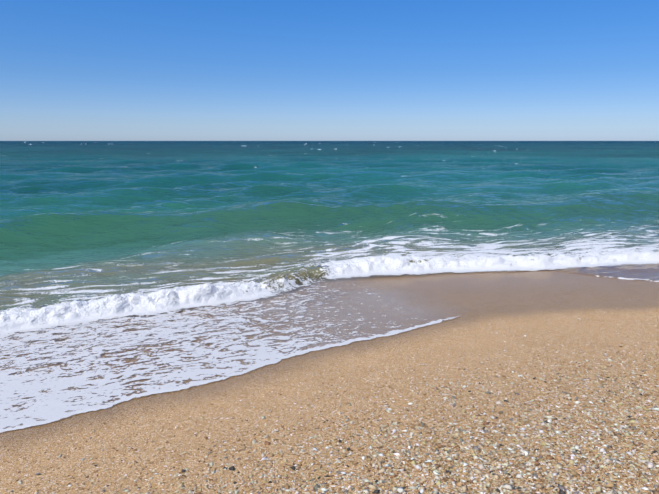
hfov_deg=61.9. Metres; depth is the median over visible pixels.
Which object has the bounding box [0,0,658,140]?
sky
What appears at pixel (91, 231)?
sea water
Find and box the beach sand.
[0,263,658,493]
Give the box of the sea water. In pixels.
[0,141,658,432]
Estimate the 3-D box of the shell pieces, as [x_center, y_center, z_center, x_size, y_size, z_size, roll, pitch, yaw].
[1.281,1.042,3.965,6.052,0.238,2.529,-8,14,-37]
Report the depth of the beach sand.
4.03 m
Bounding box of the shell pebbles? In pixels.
[0,300,658,493]
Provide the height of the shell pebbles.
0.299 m
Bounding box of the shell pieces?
[65,315,639,491]

